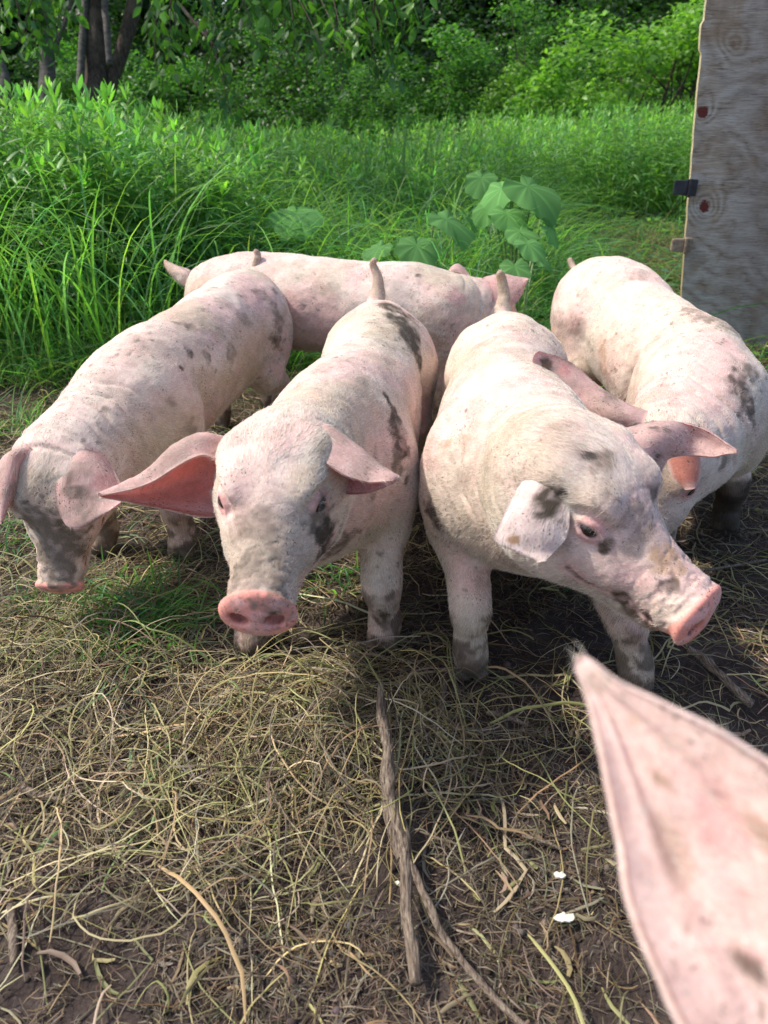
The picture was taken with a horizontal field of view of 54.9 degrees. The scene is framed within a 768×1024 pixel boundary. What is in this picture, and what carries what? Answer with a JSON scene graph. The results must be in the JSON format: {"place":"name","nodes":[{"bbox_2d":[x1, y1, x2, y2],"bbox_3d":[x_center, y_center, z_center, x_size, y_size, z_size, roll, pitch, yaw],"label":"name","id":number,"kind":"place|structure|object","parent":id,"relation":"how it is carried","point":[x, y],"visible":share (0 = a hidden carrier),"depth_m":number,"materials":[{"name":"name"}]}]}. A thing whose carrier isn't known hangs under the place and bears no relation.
{"place":"outdoors","nodes":[
{"label":"outdoors","id":0,"kind":"place"},
{"bbox_2d":[0,108,767,1023],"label":"ground","id":1,"kind":"structure","parent":0,"point":[24,992],"depth_m":1.33,"materials":[{"name":"soil"}]},
{"bbox_2d":[0,61,17,143],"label":"grey stump","id":2,"kind":"object","parent":1,"relation":"on","point":[5,74],"visible":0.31,"depth_m":6.55,"materials":[{"name":"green plant"}]},
{"bbox_2d":[6,903,18,967],"bbox_3d":[-0.574,0.653,1.144,0.016,0.018,0.101,-14,33,-23],"label":"stick","id":3,"kind":"object","parent":1,"relation":"on","point":[12,932],"visible":0.98,"depth_m":1.14,"materials":[{"name":"brown wood"}]},
{"bbox_2d":[0,11,24,113],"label":"shrub","id":4,"kind":"object","parent":1,"relation":"on","point":[0,40],"visible":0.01,"depth_m":10.21,"materials":[{"name":"green plant"}]},
{"bbox_2d":[19,784,62,804],"bbox_3d":[-0.640,0.528,1.377,0.088,0.022,0.018,8,31,13],"label":"stick","id":5,"kind":"object","parent":1,"relation":"on","point":[25,788],"visible":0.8,"depth_m":1.37,"materials":[{"name":"brown wood"}]},
{"bbox_2d":[38,0,72,132],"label":"slim grey tree","id":6,"kind":"object","parent":1,"relation":"on","point":[46,70],"visible":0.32,"depth_m":8.21,"materials":[{"name":"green plant"}]},
{"bbox_2d":[5,0,207,113],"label":"shrub","id":7,"kind":"object","parent":1,"relation":"on","point":[119,9],"visible":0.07,"depth_m":14.84,"materials":[{"name":"green plant"}]},
{"bbox_2d":[27,28,187,123],"bbox_3d":[-4.318,-6.010,11.027,2.972,1.971,2.661,7,30,12],"label":"shrub","id":8,"kind":"object","parent":1,"relation":"on","point":[66,88],"visible":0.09,"depth_m":10.43,"materials":[{"name":"green plant"}]},
{"bbox_2d":[0,249,293,593],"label":"pig","id":9,"kind":"object","parent":1,"relation":"on","point":[134,400],"visible":0.91,"depth_m":1.85},
{"bbox_2d":[0,74,358,352],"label":"tall weeds","id":10,"kind":"object","parent":1,"relation":"on","point":[69,130],"visible":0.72,"depth_m":3.77,"materials":[{"name":"green plant"}]},
{"bbox_2d":[114,54,266,142],"bbox_3d":[-2.614,-5.575,10.562,2.503,1.660,2.241,-15,33,-25],"label":"shrub","id":11,"kind":"object","parent":1,"relation":"on","point":[134,85],"visible":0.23,"depth_m":10.30,"materials":[{"name":"green plant"}]},
{"bbox_2d":[0,0,437,138],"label":"forked tree","id":12,"kind":"object","parent":1,"relation":"on","point":[96,57],"visible":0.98,"depth_m":5.06,"materials":[{"name":"green plant"}]},
{"bbox_2d":[95,257,437,658],"bbox_3d":[-0.078,-0.128,1.850,0.513,0.696,1.534,8,31,14],"label":"pig","id":13,"kind":"object","parent":1,"relation":"on","point":[315,464],"visible":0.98,"depth_m":1.35},
{"bbox_2d":[150,0,392,136],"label":"shrub","id":14,"kind":"object","parent":1,"relation":"on","point":[240,58],"visible":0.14,"depth_m":14.47,"materials":[{"name":"green plant"}]},
{"bbox_2d":[258,205,322,253],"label":"burdock plant","id":15,"kind":"object","parent":1,"relation":"on","point":[305,213],"visible":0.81,"depth_m":4.08,"materials":[{"name":"green plant"}]},
{"bbox_2d":[182,0,422,168],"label":"shrub","id":16,"kind":"object","parent":1,"relation":"on","point":[308,111],"visible":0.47,"depth_m":10.76,"materials":[{"name":"green plant"}]},
{"bbox_2d":[164,251,527,422],"bbox_3d":[-0.190,-0.709,2.958,1.477,0.608,0.468,3,30,5],"label":"pig","id":17,"kind":"object","parent":1,"relation":"on","point":[324,295],"visible":0.4,"depth_m":2.73},
{"bbox_2d":[0,96,694,255],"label":"weed meadow","id":18,"kind":"structure","parent":1,"relation":"on","point":[540,146],"depth_m":7.35,"materials":[{"name":"green plant"}]},
{"bbox_2d":[0,0,704,130],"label":"wood","id":19,"kind":"object","parent":1,"relation":"on","point":[16,49],"visible":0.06,"depth_m":19.05,"materials":[{"name":"green plant"}]},
{"bbox_2d":[310,61,430,183],"bbox_3d":[-0.248,-5.362,10.258,1.675,1.558,2.344,-11,32,-19],"label":"shrub","id":20,"kind":"object","parent":1,"relation":"on","point":[349,116],"visible":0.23,"depth_m":10.02,"materials":[{"name":"green plant"}]},
{"bbox_2d":[0,311,767,1023],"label":"hay","id":21,"kind":"object","parent":1,"relation":"on","point":[246,701],"visible":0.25,"depth_m":1.40},
{"bbox_2d":[0,87,767,689],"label":"grass","id":22,"kind":"structure","parent":1,"relation":"on","point":[34,337],"depth_m":3.60,"materials":[{"name":"green plant"}]},
{"bbox_2d":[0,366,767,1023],"bbox_3d":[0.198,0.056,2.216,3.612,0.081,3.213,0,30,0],"label":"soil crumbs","id":23,"kind":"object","parent":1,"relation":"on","point":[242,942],"visible":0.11,"depth_m":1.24,"materials":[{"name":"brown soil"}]},
{"bbox_2d":[327,19,501,166],"bbox_3d":[0.634,-6.735,12.115,2.941,2.179,3.285,23,37,35],"label":"shrub","id":24,"kind":"object","parent":1,"relation":"on","point":[426,105],"visible":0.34,"depth_m":11.54,"materials":[{"name":"green plant"}]},
{"bbox_2d":[362,210,478,268],"bbox_3d":[0.256,-1.161,3.724,0.681,0.640,0.361,-17,34,-27],"label":"burdock plant","id":25,"kind":"object","parent":1,"relation":"on","point":[410,248],"visible":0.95,"depth_m":3.58,"materials":[{"name":"green plant"}]},
{"bbox_2d":[292,0,591,131],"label":"shrub","id":26,"kind":"object","parent":1,"relation":"on","point":[425,54],"visible":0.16,"depth_m":14.84,"materials":[{"name":"green plant"}]},
{"bbox_2d":[439,678,446,728],"bbox_3d":[0.126,0.407,1.578,0.018,0.016,0.140,2,30,4],"label":"stick","id":27,"kind":"object","parent":1,"relation":"on","point":[444,687],"visible":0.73,"depth_m":1.59,"materials":[{"name":"brown wood"}]},
{"bbox_2d":[376,683,526,1023],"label":"forked branch","id":28,"kind":"object","parent":1,"relation":"on","point":[400,842],"visible":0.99,"depth_m":1.20,"materials":[{"name":"brown wood"}]},
{"bbox_2d":[486,710,528,727],"bbox_3d":[0.261,0.434,1.560,0.092,0.020,0.014,10,31,17],"label":"stick","id":29,"kind":"object","parent":1,"relation":"on","point":[508,718],"visible":0.91,"depth_m":1.55,"materials":[{"name":"brown wood"}]},
{"bbox_2d":[465,170,560,264],"bbox_3d":[0.684,-1.467,4.117,0.405,0.781,0.950,-6,30,-10],"label":"burdock plant","id":30,"kind":"object","parent":1,"relation":"on","point":[494,196],"visible":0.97,"depth_m":3.79,"materials":[{"name":"green plant"}]},
{"bbox_2d":[499,222,558,313],"bbox_3d":[0.720,-1.041,3.585,0.163,0.589,0.759,13,32,22],"label":"burdock plant","id":31,"kind":"object","parent":1,"relation":"on","point":[532,251],"visible":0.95,"depth_m":3.35,"materials":[{"name":"green plant"}]},
{"bbox_2d":[437,0,621,169],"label":"shrub","id":32,"kind":"object","parent":1,"relation":"on","point":[516,8],"visible":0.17,"depth_m":11.47,"materials":[{"name":"green plant"}]},
{"bbox_2d":[522,834,561,849],"bbox_3d":[0.279,0.582,1.305,0.071,0.008,0.009,12,32,21],"label":"stick","id":33,"kind":"object","parent":1,"relation":"on","point":[540,841],"visible":0.97,"depth_m":1.30,"materials":[{"name":"brown wood"}]},
{"bbox_2d":[472,60,643,176],"bbox_3d":[2.420,-5.812,11.026,2.274,1.627,2.894,-16,33,-26],"label":"shrub","id":34,"kind":"object","parent":1,"relation":"on","point":[575,92],"visible":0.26,"depth_m":11.01,"materials":[{"name":"green plant"}]},
{"bbox_2d":[553,872,565,878],"bbox_3d":[0.295,0.609,1.240,0.020,0.007,0.012,0,30,0],"label":"chip","id":35,"kind":"object","parent":1,"relation":"on","point":[561,875],"visible":1,"depth_m":1.24,"materials":[{"name":"beige"}]},
{"bbox_2d":[553,912,574,922],"bbox_3d":[0.285,0.643,1.173,0.034,0.007,0.017,0,30,0],"label":"chip","id":36,"kind":"object","parent":1,"relation":"on","point":[562,917],"visible":1,"depth_m":1.17,"materials":[{"name":"beige"}]},
{"bbox_2d":[458,0,692,156],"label":"shrub","id":37,"kind":"object","parent":1,"relation":"on","point":[544,37],"visible":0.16,"depth_m":12.77,"materials":[{"name":"green plant"}]},
{"bbox_2d":[417,269,738,693],"bbox_3d":[0.358,-0.100,1.815,0.561,0.683,1.408,0,30,0],"label":"pig","id":38,"kind":"object","parent":1,"relation":"on","point":[528,467],"visible":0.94,"depth_m":1.30},
{"bbox_2d":[488,0,703,180],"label":"shrub","id":39,"kind":"object","parent":1,"relation":"on","point":[679,47],"visible":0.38,"depth_m":9.75,"materials":[{"name":"green plant"}]},
{"bbox_2d":[560,0,700,135],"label":"shrub","id":40,"kind":"object","parent":1,"relation":"on","point":[616,4],"visible":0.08,"depth_m":14.64,"materials":[{"name":"green plant"}]},
{"bbox_2d":[532,256,767,540],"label":"pig","id":41,"kind":"object","parent":1,"relation":"on","point":[641,343],"visible":0.84,"depth_m":1.92},
{"bbox_2d":[568,641,767,1023],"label":"pig","id":42,"kind":"object","parent":1,"relation":"on","point":[686,793],"visible":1,"depth_m":0.38},
{"bbox_2d":[665,0,704,113],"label":"shrub","id":43,"kind":"object","parent":1,"relation":"on","point":[684,76],"visible":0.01,"depth_m":13.03,"materials":[{"name":"green plant"}]},
{"bbox_2d":[670,0,767,343],"bbox_3d":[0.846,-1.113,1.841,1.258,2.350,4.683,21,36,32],"label":"plywood panel","id":44,"kind":"object","parent":1,"relation":"on","point":[722,245],"visible":0.92,"depth_m":3.39,"materials":[{"name":"grey wood"}]},
{"bbox_2d":[686,645,754,707],"bbox_3d":[0.750,0.363,1.651,0.027,0.024,0.198,-10,31,-17],"label":"stick","id":45,"kind":"object","parent":1,"relation":"on","point":[739,693],"visible":0.99,"depth_m":1.64,"materials":[{"name":"brown wood"}]},
{"bbox_2d":[700,559,766,571],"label":"stick","id":46,"kind":"object","parent":1,"relation":"on","point":[730,566],"visible":0.91,"depth_m":2.05,"materials":[{"name":"brown wood"}]}
]}

